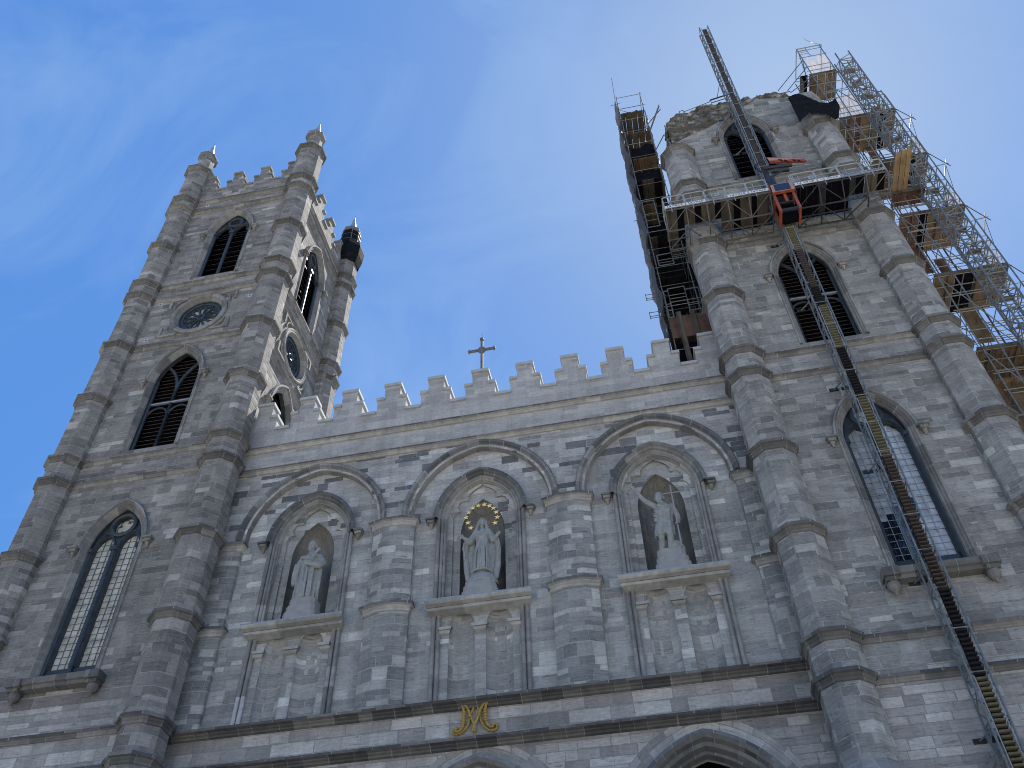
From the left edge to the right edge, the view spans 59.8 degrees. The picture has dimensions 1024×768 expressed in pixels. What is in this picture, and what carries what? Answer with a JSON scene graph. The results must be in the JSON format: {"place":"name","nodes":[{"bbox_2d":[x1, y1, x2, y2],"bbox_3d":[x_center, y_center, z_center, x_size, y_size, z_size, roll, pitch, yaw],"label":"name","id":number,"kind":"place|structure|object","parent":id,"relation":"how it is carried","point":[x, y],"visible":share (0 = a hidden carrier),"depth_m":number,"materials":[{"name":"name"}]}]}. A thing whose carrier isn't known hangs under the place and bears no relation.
{"place":"outdoors","nodes":[
{"label":"outdoors","id":0,"kind":"place"},
{"bbox_2d":[0,0,1023,553],"label":"sky","id":1,"kind":"structure","parent":0,"point":[473,146],"materials":[{"name":"blue"}]},
{"label":"ground","id":2,"kind":"structure","parent":0,"visible":0},
{"bbox_2d":[0,91,1023,767],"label":"basilica","id":3,"kind":"structure","parent":2,"relation":"on","point":[212,467],"depth_m":33.47,"materials":[{"name":"stone"}]},
{"bbox_2d":[4,497,154,705],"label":"window","id":4,"kind":"structure","parent":3,"relation":"in","point":[72,650],"depth_m":34.32,"materials":[{"name":"stone"}]},
{"bbox_2d":[119,343,210,451],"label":"window","id":5,"kind":"structure","parent":3,"relation":"in","point":[165,426],"depth_m":42.82,"materials":[{"name":"stone"}]},
{"bbox_2d":[156,288,238,338],"bbox_3d":[-16.473,-3.613,47.043,3.840,3.160,0.500,-9,-47,7],"label":"rose window","id":6,"kind":"structure","parent":3,"relation":"in","point":[199,313],"depth_m":47.24,"materials":[{"name":"stone"}]},
{"bbox_2d":[190,207,258,278],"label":"window","id":7,"kind":"structure","parent":3,"relation":"in","point":[228,254],"depth_m":52.60,"materials":[{"name":"stone"}]},
{"bbox_2d":[265,384,292,425],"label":"window","id":8,"kind":"structure","parent":3,"relation":"in","point":[283,391],"depth_m":46.96,"materials":[{"name":"stone"}]},
{"bbox_2d":[276,312,311,397],"bbox_3d":[-12.140,-1.502,49.144,0.500,3.160,3.840,-9,-47,7],"label":"rose window","id":9,"kind":"structure","parent":3,"relation":"in","point":[291,352],"depth_m":49.46,"materials":[{"name":"stone"}]},
{"bbox_2d":[282,540,325,618],"bbox_3d":[-7.786,7.568,34.103,1.313,3.759,0.993,-9,-47,7],"label":"statue","id":10,"kind":"object","parent":3,"relation":"in","point":[307,575],"visible":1,"depth_m":33.70,"materials":[{"name":"stone"}]},
{"bbox_2d":[294,245,327,334],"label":"window","id":11,"kind":"structure","parent":3,"relation":"in","point":[314,261],"depth_m":54.89,"materials":[{"name":"stone"}]},
{"bbox_2d":[340,227,363,271],"bbox_3d":[-11.568,-9.370,63.002,2.080,4.100,2.080,-9,-47,7],"label":"wrapping","id":12,"kind":"object","parent":3,"relation":"attached to","point":[351,249],"visible":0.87,"depth_m":62.04,"materials":[{"name":"fabric"}]},
{"bbox_2d":[452,702,498,735],"bbox_3d":[-1.191,10.756,28.762,1.527,1.067,0.165,-9,-47,7],"label":"monogram","id":13,"kind":"object","parent":3,"relation":"attached to","point":[456,731],"visible":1,"depth_m":28.61,"materials":[{"name":"gold metal"}]},
{"bbox_2d":[460,518,500,594],"bbox_3d":[-1.137,6.540,33.395,1.595,3.846,1.120,-9,-47,7],"label":"statue","id":14,"kind":"object","parent":3,"relation":"in","point":[481,548],"visible":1,"depth_m":33.20,"materials":[{"name":"stone"}]},
{"bbox_2d":[464,502,499,528],"bbox_3d":[-1.186,5.150,34.828,1.493,1.331,0.088,-9,-47,7],"label":"star halo","id":15,"kind":"object","parent":14,"relation":"attached to","point":[478,505],"visible":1,"depth_m":34.91,"materials":[{"name":"gold metal"}]},
{"bbox_2d":[468,337,495,368],"bbox_3d":[-1.417,-1.432,41.882,1.340,3.020,0.320,-9,-47,7],"label":"cross","id":16,"kind":"object","parent":3,"relation":"on","point":[481,350],"visible":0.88,"depth_m":41.99,"materials":[{"name":"metal"}]},
{"bbox_2d":[627,483,691,568],"bbox_3d":[5.418,5.305,32.700,1.936,4.238,0.960,-9,-47,7],"label":"statue","id":17,"kind":"object","parent":3,"relation":"in","point":[673,554],"visible":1,"depth_m":32.29,"materials":[{"name":"stone"}]},
{"bbox_2d":[611,78,711,361],"bbox_3d":[8.081,-9.859,50.345,3.172,30.542,4.759,-9,-47,7],"label":"scaffold","id":18,"kind":"object","parent":3,"relation":"on","point":[676,297],"visible":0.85,"depth_m":47.62,"materials":[{"name":"metal"}]},
{"bbox_2d":[679,76,790,113],"bbox_3d":[12.991,-17.537,53.007,6.521,3.011,0.707,-9,-47,7],"label":"wall head rail","id":19,"kind":"object","parent":3,"relation":"on","point":[717,97],"depth_m":52.96,"materials":[{"name":"metal"}]},
{"bbox_2d":[711,112,785,179],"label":"window","id":20,"kind":"structure","parent":3,"relation":"in","point":[730,140],"depth_m":49.06,"materials":[{"name":"stone"}]},
{"bbox_2d":[743,200,827,235],"bbox_3d":[13.003,-8.327,43.497,3.840,3.160,0.500,-9,-47,7],"label":"rose window","id":21,"kind":"structure","parent":3,"relation":"in","point":[767,227],"depth_m":42.38,"materials":[{"name":"stone"}]},
{"bbox_2d":[788,94,839,121],"bbox_3d":[16.297,-14.916,47.847,2.320,3.450,0.156,-9,-47,7],"label":"tarpaulin","id":22,"kind":"object","parent":3,"relation":"hanging from","point":[803,106],"visible":1,"depth_m":47.80,"materials":[{"name":"fabric"}]},
{"bbox_2d":[763,239,868,343],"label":"window","id":23,"kind":"structure","parent":3,"relation":"in","point":[848,316],"depth_m":39.15,"materials":[{"name":"stone"}]},
{"bbox_2d":[825,387,1001,595],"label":"window","id":24,"kind":"structure","parent":3,"relation":"in","point":[958,553],"depth_m":30.62,"materials":[{"name":"stone"}]},
{"bbox_2d":[986,738,1023,767],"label":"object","id":25,"kind":"structure","parent":3,"relation":"in","point":[993,763],"depth_m":23.74,"materials":[{"name":"stone"}]},
{"bbox_2d":[699,25,1023,767],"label":"climber mast","id":26,"kind":"object","parent":2,"relation":"on","point":[1004,736],"visible":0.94,"depth_m":29.89,"materials":[{"name":"paint"}]},
{"bbox_2d":[661,158,890,250],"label":"work platform","id":27,"kind":"structure","parent":26,"relation":"attached to","point":[792,201],"depth_m":41.57,"materials":[{"name":"grey metal"}]},
{"bbox_2d":[755,157,806,197],"bbox_3d":[13.188,-9.956,42.889,2.362,3.572,0.450,-9,-47,7],"label":"loader crane","id":28,"kind":"object","parent":27,"relation":"on","point":[781,167],"visible":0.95,"depth_m":43.38,"materials":[{"name":"metal"}]},
{"bbox_2d":[778,38,1023,431],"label":"scaffold","id":29,"kind":"object","parent":2,"relation":"on","point":[968,299],"visible":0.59,"depth_m":40.16,"materials":[{"name":"metal"}]},
{"bbox_2d":[805,54,831,75],"bbox_3d":[18.602,-19.151,53.711,1.364,2.400,0.420,-9,-47,7],"label":"plastic sheet","id":30,"kind":"object","parent":29,"relation":"on","point":[821,59],"visible":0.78,"depth_m":53.93,"materials":[{"name":"grey"}]},
{"bbox_2d":[838,93,863,117],"bbox_3d":[18.756,-15.534,49.909,1.502,2.500,0.294,-9,-47,7],"label":"plastic sheet","id":31,"kind":"object","parent":29,"relation":"attached to","point":[848,102],"visible":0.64,"depth_m":49.92,"materials":[{"name":"grey"}]},
{"bbox_2d":[890,184,925,207],"bbox_3d":[18.817,-8.921,42.434,1.500,0.350,0.830,-9,-47,7],"label":"loading tray","id":32,"kind":"object","parent":29,"relation":"attached to","point":[908,193],"visible":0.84,"depth_m":42.27,"materials":[{"name":"red wood"}]},
{"bbox_2d":[891,152,900,190],"bbox_3d":[17.939,-9.878,41.616,0.230,0.060,2.100,-9,-47,7],"label":"plank","id":33,"kind":"object","parent":32,"relation":"on","point":[896,170],"visible":1,"depth_m":41.55,"materials":[{"name":"brown wood"}]},
{"bbox_2d":[897,149,906,189],"bbox_3d":[18.192,-9.926,41.579,0.230,0.060,2.220,-9,-47,7],"label":"plank","id":34,"kind":"object","parent":32,"relation":"on","point":[902,169],"visible":1,"depth_m":41.50,"materials":[{"name":"brown wood"}]},
{"bbox_2d":[903,147,911,188],"bbox_3d":[18.417,-9.981,41.534,0.200,0.060,2.370,-9,-47,7],"label":"plank","id":35,"kind":"object","parent":32,"relation":"on","point":[907,167],"visible":1,"depth_m":41.41,"materials":[{"name":"brown wood"}]},
{"bbox_2d":[912,138,923,153],"bbox_3d":[20.426,-12.007,45.278,0.768,1.750,0.167,-9,-47,7],"label":"plastic sheet","id":36,"kind":"object","parent":29,"relation":"on","point":[917,144],"visible":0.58,"depth_m":45.26,"materials":[{"name":"grey"}]},
{"bbox_2d":[947,188,961,205],"bbox_3d":[20.484,-8.728,41.794,0.858,1.720,0.171,-9,-47,7],"label":"plastic sheet","id":37,"kind":"object","parent":29,"relation":"on","point":[957,200],"visible":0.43,"depth_m":41.60,"materials":[{"name":"grey"}]},
{"bbox_2d":[988,244,1002,263],"bbox_3d":[20.553,-5.487,38.336,0.798,1.600,0.154,-9,-47,7],"label":"plastic sheet","id":38,"kind":"object","parent":29,"relation":"on","point":[997,255],"visible":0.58,"depth_m":38.27,"materials":[{"name":"grey"}]},
{"bbox_2d":[834,50,1023,349],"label":"hoist mast","id":39,"kind":"object","parent":2,"relation":"on","point":[920,172],"visible":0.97,"depth_m":40.66,"materials":[{"name":"paint"}]}
]}

